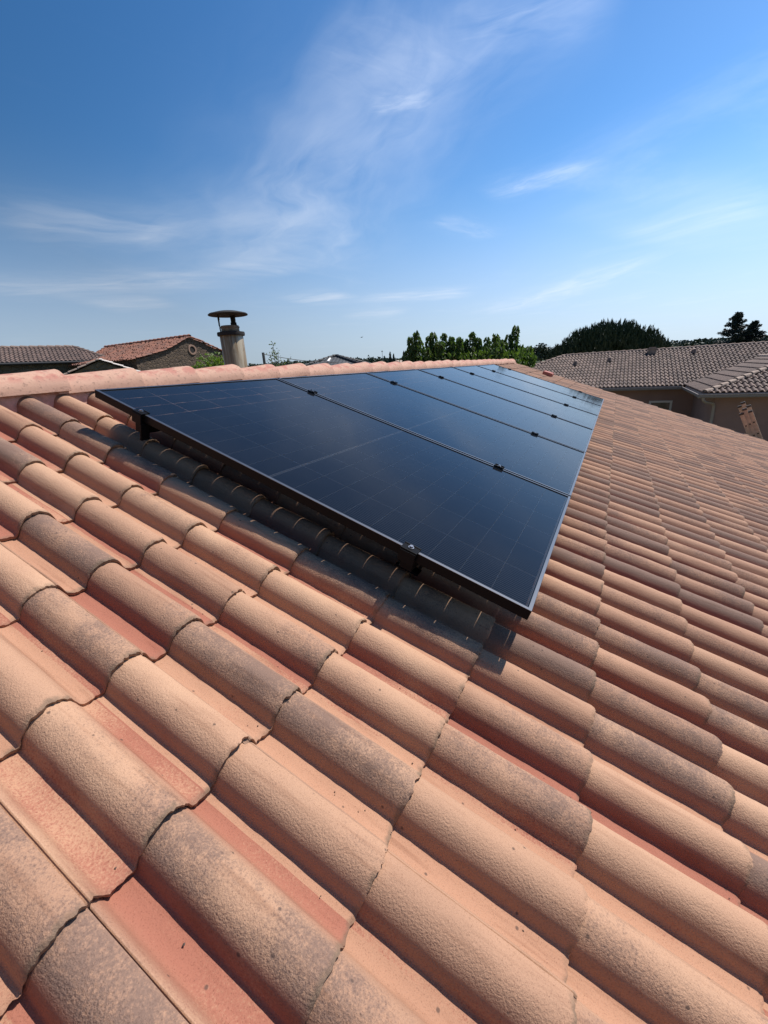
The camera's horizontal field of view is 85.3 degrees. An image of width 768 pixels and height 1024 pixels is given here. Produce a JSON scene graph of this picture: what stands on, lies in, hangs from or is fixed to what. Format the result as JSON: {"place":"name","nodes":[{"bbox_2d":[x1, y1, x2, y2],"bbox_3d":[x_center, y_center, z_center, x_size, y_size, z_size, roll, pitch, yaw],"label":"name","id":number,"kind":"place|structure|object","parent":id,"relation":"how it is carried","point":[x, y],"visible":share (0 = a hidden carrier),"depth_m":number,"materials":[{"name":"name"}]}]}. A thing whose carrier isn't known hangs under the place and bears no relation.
{"place":"outdoors","nodes":[
{"label":"outdoors","id":0,"kind":"place"},
{"bbox_2d":[66,334,222,370],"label":"stone house","id":1,"kind":"structure","parent":0,"point":[169,352],"depth_m":25.34,"materials":[{"name":"brown"}]},
{"bbox_2d":[304,354,370,365],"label":"house","id":2,"kind":"structure","parent":0,"point":[339,359],"depth_m":36.13,"materials":[{"name":"grey"}]},
{"bbox_2d":[0,310,767,1023],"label":"tiled house","id":3,"kind":"structure","parent":0,"point":[436,792],"depth_m":0.84,"materials":[{"name":"ceramic"}]},
{"bbox_2d":[135,378,473,440],"bbox_3d":[0.539,-1.278,4.222,0.118,0.116,6.377,7,21,27],"label":"mounting rail","id":4,"kind":"object","parent":3,"relation":"attached to","point":[145,430],"visible":0.22,"depth_m":1.58,"materials":[{"name":"black metal"}]},
{"bbox_2d":[278,372,584,496],"bbox_3d":[0.354,-0.591,2.665,1.682,0.621,1.045,7,21,27],"label":"solar panel","id":5,"kind":"object","parent":4,"relation":"attached to","point":[566,468],"visible":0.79,"depth_m":2.54,"materials":[{"name":"black"}]},
{"bbox_2d":[395,410,566,575],"bbox_3d":[1.524,-0.807,3.861,0.118,0.116,6.348,7,21,27],"label":"mounting rail","id":6,"kind":"object","parent":3,"relation":"attached to","point":[414,570],"visible":0.22,"depth_m":1.30,"materials":[{"name":"black metal"}]},
{"bbox_2d":[95,378,570,619],"bbox_3d":[-0.140,-0.263,1.787,1.682,0.621,1.045,7,21,27],"label":"solar panel","id":7,"kind":"object","parent":6,"relation":"attached to","point":[478,573],"visible":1,"depth_m":1.57,"materials":[{"name":"black"}]},
{"bbox_2d":[132,408,149,424],"bbox_3d":[-0.908,-0.356,1.556,0.062,0.059,0.037,7,21,27],"label":"panel clamp","id":8,"kind":"object","parent":7,"relation":"attached to","point":[137,414],"visible":1,"depth_m":1.54,"materials":[{"name":"black metal"}]},
{"bbox_2d":[397,541,420,566],"bbox_3d":[0.071,0.119,1.183,0.062,0.059,0.037,7,21,27],"label":"panel clamp","id":9,"kind":"object","parent":7,"relation":"attached to","point":[408,553],"visible":1,"depth_m":1.17,"materials":[{"name":"black metal"}]},
{"bbox_2d":[366,369,592,452],"bbox_3d":[0.848,-0.919,3.544,1.682,0.621,1.045,7,21,27],"label":"solar panel","id":10,"kind":"object","parent":6,"relation":"attached to","point":[556,428],"visible":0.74,"depth_m":3.46,"materials":[{"name":"black"}]},
{"bbox_2d":[493,463,504,469],"bbox_3d":[0.560,-0.208,2.053,0.067,0.058,0.032,7,21,27],"label":"panel clamp","id":11,"kind":"object","parent":6,"relation":"attached to","point":[499,466],"visible":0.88,"depth_m":2.04,"materials":[{"name":"black metal"}]},
{"bbox_2d":[419,367,597,429],"bbox_3d":[1.343,-1.247,4.422,1.682,0.621,1.045,7,21,27],"label":"solar panel","id":12,"kind":"object","parent":6,"relation":"attached to","point":[560,411],"visible":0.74,"depth_m":4.37,"materials":[{"name":"black"}]},
{"bbox_2d":[454,365,600,414],"bbox_3d":[1.837,-1.575,5.301,1.682,0.621,1.045,7,21,27],"label":"solar panel","id":13,"kind":"object","parent":6,"relation":"attached to","point":[571,401],"visible":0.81,"depth_m":5.26,"materials":[{"name":"black"}]},
{"bbox_2d":[477,364,603,405],"bbox_3d":[2.331,-1.903,6.179,1.682,0.621,1.045,7,21,27],"label":"solar panel","id":14,"kind":"object","parent":6,"relation":"attached to","point":[551,385],"visible":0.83,"depth_m":6.15,"materials":[{"name":"black"}]},
{"bbox_2d":[0,0,767,364],"label":"sky","id":15,"kind":"structure","parent":0,"point":[331,174],"materials":[{"name":"blue"}]},
{"bbox_2d":[41,608,729,945],"bbox_3d":[0.468,0.448,1.184,2.460,0.862,2.962,7,21,27],"label":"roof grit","id":16,"kind":"object","parent":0,"point":[334,791],"visible":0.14,"depth_m":0.73,"materials":[{"name":"brown"}]},
{"bbox_2d":[532,341,767,440],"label":"neighbour house","id":17,"kind":"structure","parent":0,"point":[718,384],"depth_m":22.03,"materials":[{"name":"brown tile"}]},
{"bbox_2d":[649,400,672,410],"bbox_3d":[14.580,-5.343,22.097,1.040,1.080,0.050,7,21,27],"label":"window","id":18,"kind":"structure","parent":17,"relation":"in","point":[667,405],"depth_m":21.92,"materials":[{"name":"grey glass"}]},
{"label":"ground","id":19,"kind":"structure","parent":0,"visible":0},
{"bbox_2d":[0,345,104,373],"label":"long house","id":20,"kind":"structure","parent":19,"relation":"on","point":[19,359],"depth_m":25.31,"materials":[{"name":"brown tile"}]},
{"bbox_2d":[64,358,138,374],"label":"house","id":21,"kind":"structure","parent":19,"relation":"on","point":[99,364],"depth_m":20.61,"materials":[{"name":"grey stone"}]},
{"bbox_2d":[191,351,223,368],"bbox_3d":[-8.724,-5.384,22.302,2.341,6.042,2.433,7,21,27],"label":"shrub","id":22,"kind":"object","parent":19,"relation":"on","point":[215,360],"visible":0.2,"depth_m":21.28,"materials":[{"name":"green plant"}]},
{"bbox_2d":[262,352,265,364],"bbox_3d":[-6.383,-5.852,23.515,0.185,5.880,0.185,-1,19,6],"label":"utility pole","id":23,"kind":"object","parent":19,"relation":"on","point":[263,357],"visible":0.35,"depth_m":22.62,"materials":[{"name":"grey"}]},
{"bbox_2d":[265,354,337,362],"bbox_3d":[-4.558,-8.481,23.045,4.027,0.681,0.031,-7,19,-10],"label":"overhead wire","id":24,"kind":"object","parent":23,"relation":"attached to","point":[304,360],"visible":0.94,"depth_m":23.14,"materials":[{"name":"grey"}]},
{"bbox_2d":[266,341,298,366],"bbox_3d":[-3.357,-3.125,15.137,1.252,5.776,0.473,0,19,10],"label":"young tree","id":25,"kind":"object","parent":19,"relation":"on","point":[274,358],"visible":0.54,"depth_m":14.41,"materials":[{"name":"green plant"}]},
{"bbox_2d":[399,325,537,367],"bbox_3d":[2.754,-3.054,13.865,4.319,5.777,4.222,7,21,27],"label":"fruit tree","id":26,"kind":"object","parent":19,"relation":"on","point":[497,347],"visible":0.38,"depth_m":12.97,"materials":[{"name":"green plant"}]},
{"bbox_2d":[532,343,551,361],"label":"broad tree","id":27,"kind":"object","parent":19,"relation":"on","point":[541,351],"visible":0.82,"depth_m":166.34,"materials":[{"name":"green plant"}]},
{"bbox_2d":[546,317,674,359],"bbox_3d":[17.175,-10.988,32.035,9.305,7.494,9.532,7,21,27],"label":"round pine","id":28,"kind":"object","parent":19,"relation":"on","point":[611,335],"visible":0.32,"depth_m":29.45,"materials":[{"name":"green plant"}]},
{"bbox_2d":[714,311,756,346],"bbox_3d":[30.837,-13.699,37.230,6.998,7.728,7.505,-2,19,3],"label":"cedar tree","id":29,"kind":"object","parent":19,"relation":"on","point":[735,331],"visible":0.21,"depth_m":36.03,"materials":[{"name":"green plant"}]},
{"bbox_2d":[737,401,762,438],"bbox_3d":[8.714,-0.675,9.403,2.299,3.627,0.426,-3,19,1],"label":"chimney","id":30,"kind":"object","parent":19,"relation":"on","point":[749,421],"visible":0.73,"depth_m":8.83,"materials":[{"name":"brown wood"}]},
{"bbox_2d":[743,320,767,343],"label":"cedar tree","id":31,"kind":"object","parent":19,"relation":"on","point":[755,325],"visible":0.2,"depth_m":35.41,"materials":[{"name":"green plant"}]},
{"bbox_3d":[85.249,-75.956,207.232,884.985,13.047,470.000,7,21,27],"label":"hill","id":32,"kind":"structure","parent":0,"visible":0},
{"bbox_2d":[248,333,767,366],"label":"distant woodland","id":33,"kind":"object","parent":32,"relation":"on","point":[699,342],"visible":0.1,"depth_m":227.25,"materials":[{"name":"green plant"}]}
]}

